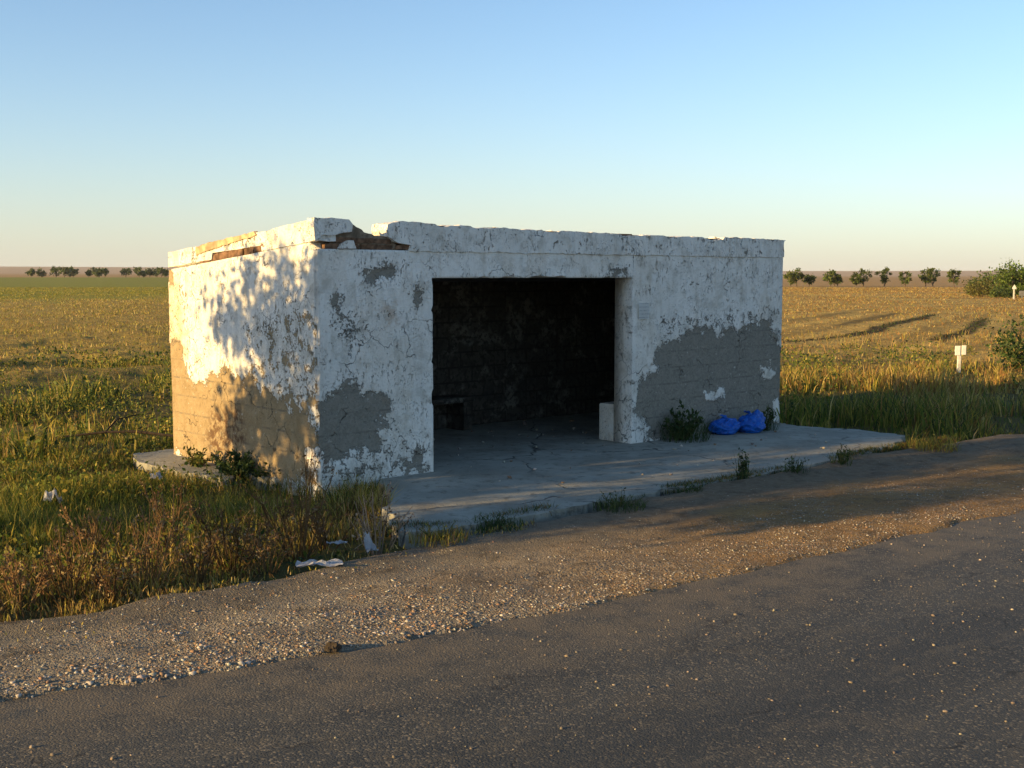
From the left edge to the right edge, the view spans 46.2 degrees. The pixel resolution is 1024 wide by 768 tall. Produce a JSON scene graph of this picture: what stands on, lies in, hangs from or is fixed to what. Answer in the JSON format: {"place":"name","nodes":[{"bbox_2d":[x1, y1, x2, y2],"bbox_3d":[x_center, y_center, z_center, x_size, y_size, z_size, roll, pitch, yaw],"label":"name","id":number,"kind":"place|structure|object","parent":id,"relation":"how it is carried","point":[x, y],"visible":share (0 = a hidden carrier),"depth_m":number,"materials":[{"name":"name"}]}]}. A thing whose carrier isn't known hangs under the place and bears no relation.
{"place":"outdoors","nodes":[
{"label":"outdoors","id":0,"kind":"place"},
{"bbox_2d":[0,368,536,642],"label":"foreground grass","id":1,"kind":"structure","parent":0,"point":[39,524],"depth_m":10.37,"materials":[{"name":"green plant"}]},
{"bbox_2d":[43,488,61,503],"bbox_3d":[-4.114,1.002,10.745,0.164,0.157,0.105,-2,5,-17],"label":"plastic scrap","id":2,"kind":"object","parent":1,"relation":"on","point":[50,493],"visible":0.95,"depth_m":10.74,"materials":[{"name":"white plastic"}]},
{"bbox_2d":[150,470,161,478],"bbox_3d":[-3.416,0.875,11.530,0.084,0.086,0.106,4,6,38],"label":"plastic scrap","id":3,"kind":"object","parent":1,"relation":"on","point":[158,474],"visible":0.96,"depth_m":11.52,"materials":[{"name":"white plastic"}]},
{"bbox_2d":[326,540,346,543],"bbox_3d":[-1.330,1.200,9.123,0.145,0.033,0.106,-2,6,-23],"label":"plastic scrap","id":4,"kind":"object","parent":1,"relation":"on","point":[338,542],"visible":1,"depth_m":9.11,"materials":[{"name":"white plastic"}]},
{"bbox_2d":[363,531,378,552],"bbox_3d":[-1.082,1.197,9.126,0.104,0.148,0.112,-5,7,-42],"label":"plastic scrap","id":5,"kind":"object","parent":1,"relation":"on","point":[369,544],"visible":0.98,"depth_m":9.15,"materials":[{"name":"white plastic"}]},
{"bbox_2d":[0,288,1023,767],"bbox_3d":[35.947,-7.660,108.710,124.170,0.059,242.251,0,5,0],"label":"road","id":6,"kind":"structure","parent":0,"point":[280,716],"depth_m":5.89,"materials":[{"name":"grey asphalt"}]},
{"bbox_2d":[6,517,1023,767],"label":"road grit","id":7,"kind":"object","parent":6,"relation":"on","point":[648,653],"visible":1,"depth_m":6.22,"materials":[{"name":"gravel"}]},
{"bbox_2d":[0,434,1023,701],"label":"gravel shoulder","id":8,"kind":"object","parent":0,"point":[860,474],"visible":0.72,"depth_m":8.51,"materials":[{"name":"beige gravel"}]},
{"bbox_2d":[295,558,343,566],"bbox_3d":[-1.353,1.253,8.430,0.338,0.048,0.132,-1,5,-7],"label":"plastic sheet","id":9,"kind":"object","parent":8,"relation":"on","point":[334,562],"visible":1,"depth_m":8.43,"materials":[{"name":"white plastic"}]},
{"bbox_2d":[325,642,341,651],"bbox_3d":[-0.977,1.430,6.550,0.096,0.052,0.070,0,5,0],"label":"soil clod","id":10,"kind":"object","parent":8,"relation":"on","point":[333,647],"visible":1,"depth_m":6.53,"materials":[{"name":"brown soil"}]},
{"bbox_2d":[405,519,469,547],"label":"edge weed","id":11,"kind":"object","parent":8,"relation":"on","point":[428,535],"visible":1,"depth_m":9.25,"materials":[{"name":"green plant"}]},
{"bbox_2d":[466,512,524,533],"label":"edge weed","id":12,"kind":"object","parent":8,"relation":"on","point":[498,523],"visible":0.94,"depth_m":9.74,"materials":[{"name":"green plant"}]},
{"bbox_2d":[593,487,648,513],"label":"edge weed","id":13,"kind":"object","parent":8,"relation":"on","point":[605,506],"visible":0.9,"depth_m":10.49,"materials":[{"name":"green plant"}]},
{"bbox_2d":[385,434,960,536],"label":"edge grass","id":14,"kind":"structure","parent":8,"relation":"on","point":[900,446],"depth_m":11.88,"materials":[{"name":"green plant"}]},
{"bbox_2d":[676,481,706,492],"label":"edge weed","id":15,"kind":"object","parent":8,"relation":"on","point":[695,489],"visible":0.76,"depth_m":11.28,"materials":[{"name":"green plant"}]},
{"bbox_2d":[727,445,755,479],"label":"edge weed","id":16,"kind":"object","parent":8,"relation":"on","point":[743,474],"visible":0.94,"depth_m":11.94,"materials":[{"name":"green plant"}]},
{"bbox_2d":[779,454,811,474],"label":"edge weed","id":17,"kind":"object","parent":8,"relation":"on","point":[797,469],"visible":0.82,"depth_m":12.36,"materials":[{"name":"green plant"}]},
{"bbox_2d":[823,444,852,465],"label":"edge weed","id":18,"kind":"object","parent":8,"relation":"on","point":[843,462],"visible":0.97,"depth_m":13.03,"materials":[{"name":"green plant"}]},
{"bbox_2d":[904,428,966,452],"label":"edge weed","id":19,"kind":"object","parent":8,"relation":"on","point":[933,446],"visible":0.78,"depth_m":14.03,"materials":[{"name":"green plant"}]},
{"bbox_2d":[0,267,1023,621],"bbox_3d":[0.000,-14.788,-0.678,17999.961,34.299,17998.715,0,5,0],"label":"ground","id":20,"kind":"structure","parent":0,"point":[14,277],"depth_m":40.61,"materials":[{"name":"yellow plant"}]},
{"bbox_2d":[0,543,58,610],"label":"dry weed","id":21,"kind":"object","parent":20,"relation":"on","point":[42,579],"visible":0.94,"depth_m":7.62,"materials":[{"name":"brown plant"}]},
{"bbox_2d":[25,268,35,275],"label":"tree","id":22,"kind":"object","parent":20,"relation":"on","point":[31,272],"visible":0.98,"depth_m":686.20,"materials":[{"name":"green plant"}]},
{"bbox_2d":[36,267,46,276],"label":"tree","id":23,"kind":"object","parent":20,"relation":"on","point":[40,274],"visible":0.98,"depth_m":692.46,"materials":[{"name":"green plant"}]},
{"bbox_2d":[49,266,58,276],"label":"tree","id":24,"kind":"object","parent":20,"relation":"on","point":[53,269],"visible":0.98,"depth_m":697.53,"materials":[{"name":"green plant"}]},
{"bbox_2d":[57,266,70,276],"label":"tree","id":25,"kind":"object","parent":20,"relation":"on","point":[63,270],"visible":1,"depth_m":685.82,"materials":[{"name":"green plant"}]},
{"bbox_2d":[17,521,111,604],"bbox_3d":[-2.904,1.179,7.769,0.502,0.542,0.600,0,5,0],"label":"dry weed","id":26,"kind":"object","parent":20,"relation":"on","point":[68,571],"visible":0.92,"depth_m":7.71,"materials":[{"name":"brown plant"}]},
{"bbox_2d":[69,266,79,274],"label":"tree","id":27,"kind":"object","parent":20,"relation":"on","point":[74,271],"visible":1,"depth_m":691.84,"materials":[{"name":"green plant"}]},
{"bbox_2d":[52,504,106,559],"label":"dry weed","id":28,"kind":"object","parent":20,"relation":"on","point":[80,538],"visible":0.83,"depth_m":8.95,"materials":[{"name":"brown plant"}]},
{"bbox_2d":[0,322,172,464],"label":"weedy meadow","id":29,"kind":"structure","parent":20,"relation":"on","point":[60,390],"depth_m":18.44,"materials":[{"name":"green plant"}]},
{"bbox_2d":[85,269,91,275],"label":"tree","id":30,"kind":"object","parent":20,"relation":"on","point":[88,272],"visible":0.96,"depth_m":698.86,"materials":[{"name":"green plant"}]},
{"bbox_2d":[90,267,103,276],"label":"tree","id":31,"kind":"object","parent":20,"relation":"on","point":[99,272],"visible":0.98,"depth_m":686.31,"materials":[{"name":"green plant"}]},
{"bbox_2d":[102,268,108,276],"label":"tree","id":32,"kind":"object","parent":20,"relation":"on","point":[105,271],"visible":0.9,"depth_m":692.53,"materials":[{"name":"green plant"}]},
{"bbox_2d":[86,549,143,603],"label":"dry weed","id":33,"kind":"object","parent":20,"relation":"on","point":[106,586],"visible":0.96,"depth_m":7.68,"materials":[{"name":"brown plant"}]},
{"bbox_2d":[119,268,131,275],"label":"tree","id":34,"kind":"object","parent":20,"relation":"on","point":[128,271],"visible":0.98,"depth_m":697.41,"materials":[{"name":"green plant"}]},
{"bbox_2d":[133,267,144,276],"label":"tree","id":35,"kind":"object","parent":20,"relation":"on","point":[136,270],"visible":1,"depth_m":686.06,"materials":[{"name":"green plant"}]},
{"bbox_2d":[145,268,156,276],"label":"tree","id":36,"kind":"object","parent":20,"relation":"on","point":[149,271],"visible":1,"depth_m":693.04,"materials":[{"name":"green plant"}]},
{"bbox_2d":[102,492,200,590],"bbox_3d":[-2.477,1.092,8.087,0.588,0.679,0.613,1,5,11],"label":"dry weed","id":37,"kind":"object","parent":20,"relation":"on","point":[148,547],"visible":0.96,"depth_m":8.10,"materials":[{"name":"brown plant"}]},
{"bbox_2d":[155,267,166,276],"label":"tree","id":38,"kind":"object","parent":20,"relation":"on","point":[159,270],"visible":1,"depth_m":685.98,"materials":[{"name":"green plant"}]},
{"bbox_2d":[139,477,205,547],"bbox_3d":[-2.661,1.012,9.297,0.429,0.624,0.607,1,5,12],"label":"dry weed","id":39,"kind":"object","parent":20,"relation":"on","point":[180,508],"visible":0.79,"depth_m":9.32,"materials":[{"name":"brown plant"}]},
{"bbox_2d":[172,517,222,584],"bbox_3d":[-2.156,1.175,8.256,0.339,0.469,0.532,-2,5,-19],"label":"dry weed","id":40,"kind":"object","parent":20,"relation":"on","point":[205,559],"visible":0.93,"depth_m":8.22,"materials":[{"name":"brown plant"}]},
{"bbox_2d":[187,499,272,574],"bbox_3d":[-1.998,1.094,8.631,0.626,0.610,0.526,0,5,0],"label":"dry weed","id":41,"kind":"object","parent":20,"relation":"on","point":[225,539],"visible":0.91,"depth_m":8.58,"materials":[{"name":"brown plant"}]},
{"bbox_2d":[203,448,270,487],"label":"weed bush","id":42,"kind":"object","parent":20,"relation":"on","point":[247,465],"visible":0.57,"depth_m":12.16,"materials":[{"name":"green plant"}]},
{"bbox_2d":[220,521,296,574],"bbox_3d":[-1.817,1.194,8.616,0.575,0.404,0.400,3,6,31],"label":"dry weed","id":43,"kind":"object","parent":20,"relation":"on","point":[262,549],"visible":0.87,"depth_m":8.62,"materials":[{"name":"brown plant"}]},
{"bbox_2d":[270,469,285,493],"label":"weed bush","id":44,"kind":"object","parent":20,"relation":"on","point":[277,484],"visible":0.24,"depth_m":11.88,"materials":[{"name":"green plant"}]},
{"bbox_2d":[236,446,351,563],"bbox_3d":[-1.567,0.918,8.881,0.846,0.889,0.662,-3,6,-33],"label":"dry weed","id":45,"kind":"object","parent":20,"relation":"on","point":[302,546],"visible":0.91,"depth_m":8.94,"materials":[{"name":"brown plant"}]},
{"bbox_2d":[301,505,356,548],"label":"dry weed","id":46,"kind":"object","parent":20,"relation":"on","point":[313,517],"visible":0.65,"depth_m":9.30,"materials":[{"name":"brown plant"}]},
{"bbox_2d":[348,481,414,555],"bbox_3d":[-1.081,1.076,9.234,0.556,0.581,0.479,-3,6,-31],"label":"dry weed","id":47,"kind":"object","parent":20,"relation":"on","point":[363,524],"visible":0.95,"depth_m":9.29,"materials":[{"name":"brown plant"}]},
{"bbox_2d":[0,287,1023,380],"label":"field stubble","id":48,"kind":"object","parent":20,"relation":"on","point":[163,290],"visible":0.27,"depth_m":80.97,"materials":[{"name":"plant"}]},
{"bbox_2d":[783,270,800,286],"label":"tree","id":49,"kind":"object","parent":20,"relation":"on","point":[793,277],"visible":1,"depth_m":260.19,"materials":[{"name":"green plant"}]},
{"bbox_2d":[789,267,806,286],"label":"tree","id":50,"kind":"object","parent":20,"relation":"on","point":[801,275],"visible":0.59,"depth_m":263.55,"materials":[{"name":"green plant"}]},
{"bbox_2d":[801,273,816,285],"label":"tree","id":51,"kind":"object","parent":20,"relation":"on","point":[809,279],"visible":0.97,"depth_m":266.32,"materials":[{"name":"green plant"}]},
{"bbox_2d":[822,271,836,286],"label":"tree","id":52,"kind":"object","parent":20,"relation":"on","point":[829,278],"visible":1,"depth_m":260.38,"materials":[{"name":"green plant"}]},
{"bbox_2d":[828,269,841,286],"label":"tree","id":53,"kind":"object","parent":20,"relation":"on","point":[838,277],"visible":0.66,"depth_m":263.48,"materials":[{"name":"green plant"}]},
{"bbox_2d":[849,272,862,286],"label":"tree","id":54,"kind":"object","parent":20,"relation":"on","point":[854,281],"visible":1,"depth_m":260.65,"materials":[{"name":"green plant"}]},
{"bbox_2d":[856,268,872,286],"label":"tree","id":55,"kind":"object","parent":20,"relation":"on","point":[862,271],"visible":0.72,"depth_m":263.03,"materials":[{"name":"green plant"}]},
{"bbox_2d":[874,266,891,285],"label":"tree","id":56,"kind":"object","parent":20,"relation":"on","point":[883,277],"visible":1,"depth_m":266.17,"materials":[{"name":"green plant"}]},
{"bbox_2d":[898,271,911,286],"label":"tree","id":57,"kind":"object","parent":20,"relation":"on","point":[906,279],"visible":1,"depth_m":261.07,"materials":[{"name":"green plant"}]},
{"bbox_2d":[918,269,933,286],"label":"tree","id":58,"kind":"object","parent":20,"relation":"on","point":[924,278],"visible":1,"depth_m":263.71,"materials":[{"name":"green plant"}]},
{"bbox_2d":[926,267,940,285],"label":"tree","id":59,"kind":"object","parent":20,"relation":"on","point":[936,274],"visible":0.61,"depth_m":266.39,"materials":[{"name":"green plant"}]},
{"bbox_2d":[946,268,961,286],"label":"tree","id":60,"kind":"object","parent":20,"relation":"on","point":[951,273],"visible":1,"depth_m":260.77,"materials":[{"name":"green plant"}]},
{"bbox_2d":[955,345,965,372],"bbox_3d":[9.717,-0.497,26.046,0.238,0.687,0.085,0,5,0],"label":"marker post","id":61,"kind":"object","parent":20,"relation":"on","point":[958,350],"visible":0.94,"depth_m":25.99,"materials":[{"name":"white paint"}]},
{"bbox_2d":[962,276,979,294],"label":"dark bush","id":62,"kind":"object","parent":20,"relation":"on","point":[969,281],"visible":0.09,"depth_m":144.35,"materials":[{"name":"green plant"}]},
{"bbox_2d":[959,275,1000,296],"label":"olive bush","id":63,"kind":"object","parent":20,"relation":"on","point":[974,290],"visible":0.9,"depth_m":127.16,"materials":[{"name":"green plant"}]},
{"bbox_2d":[963,266,1016,294],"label":"dark bush","id":64,"kind":"object","parent":20,"relation":"on","point":[985,277],"visible":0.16,"depth_m":138.82,"materials":[{"name":"green plant"}]},
{"bbox_2d":[973,312,1023,370],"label":"green shrub","id":65,"kind":"object","parent":20,"relation":"on","point":[1017,359],"visible":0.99,"depth_m":26.89,"materials":[{"name":"green plant"}]},
{"bbox_2d":[985,282,1017,297],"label":"dark bush","id":66,"kind":"object","parent":20,"relation":"on","point":[1002,293],"visible":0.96,"depth_m":121.24,"materials":[{"name":"green plant"}]},
{"bbox_2d":[987,257,1023,296],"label":"roadside tree","id":67,"kind":"object","parent":20,"relation":"on","point":[1013,277],"visible":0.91,"depth_m":127.23,"materials":[{"name":"green plant"}]},
{"bbox_2d":[1012,285,1015,298],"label":"marker post","id":68,"kind":"object","parent":20,"relation":"on","point":[1014,287],"visible":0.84,"depth_m":111.64,"materials":[{"name":"white paint"}]},
{"bbox_2d":[0,0,1023,270],"label":"sky","id":69,"kind":"structure","parent":0,"point":[870,135],"materials":[{"name":"blue"}]},
{"bbox_2d":[132,412,905,548],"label":"pavement","id":70,"kind":"structure","parent":0,"point":[454,486],"depth_m":12.80,"materials":[{"name":"concrete"}]},
{"bbox_2d":[180,445,221,466],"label":"broadleaf weed","id":71,"kind":"object","parent":70,"relation":"on","point":[192,458],"visible":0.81,"depth_m":12.70,"materials":[{"name":"green plant"}]},
{"bbox_2d":[168,217,785,500],"bbox_3d":[-0.076,-0.539,14.928,7.568,2.702,2.990,-5,7,-42],"label":"bus shelter","id":72,"kind":"object","parent":70,"relation":"on","point":[383,350],"visible":0.94,"depth_m":13.15,"materials":[{"name":"paint"}]},
{"bbox_2d":[639,303,648,318],"bbox_3d":[1.585,-0.875,14.396,0.184,0.195,0.008,-5,7,-42],"label":"paper notice","id":73,"kind":"object","parent":72,"relation":"attached to","point":[643,310],"visible":1,"depth_m":14.40,"materials":[{"name":"white paper"}]},
{"bbox_2d":[433,418,826,482],"bbox_3d":[0.965,0.710,14.326,5.476,0.089,4.109,-5,7,-43],"label":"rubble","id":74,"kind":"object","parent":70,"relation":"on","point":[525,422],"visible":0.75,"depth_m":14.19,"materials":[{"name":"stone"}]},
{"bbox_2d":[656,399,722,442],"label":"weed bush","id":75,"kind":"object","parent":70,"relation":"on","point":[685,432],"visible":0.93,"depth_m":14.70,"materials":[{"name":"green plant"}]},
{"bbox_2d":[708,415,740,434],"bbox_3d":[2.710,0.519,15.344,0.433,0.235,0.339,-2,5,-17],"label":"rubbish bag","id":76,"kind":"object","parent":70,"relation":"on","point":[730,426],"visible":0.97,"depth_m":15.24,"materials":[{"name":"blue plastic"}]},
{"bbox_2d":[738,409,765,432],"bbox_3d":[3.080,0.469,15.537,0.405,0.300,0.438,1,5,10],"label":"rubbish bag","id":77,"kind":"object","parent":70,"relation":"on","point":[753,422],"visible":0.93,"depth_m":15.39,"materials":[{"name":"blue plastic"}]},
{"bbox_2d":[752,405,784,430],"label":"weed bush","id":78,"kind":"object","parent":70,"relation":"on","point":[771,416],"visible":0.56,"depth_m":15.70,"materials":[{"name":"green plant"}]},
{"bbox_2d":[776,329,1023,446],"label":"roadside grass","id":79,"kind":"structure","parent":0,"point":[891,412],"depth_m":20.29,"materials":[{"name":"green plant"}]}
]}

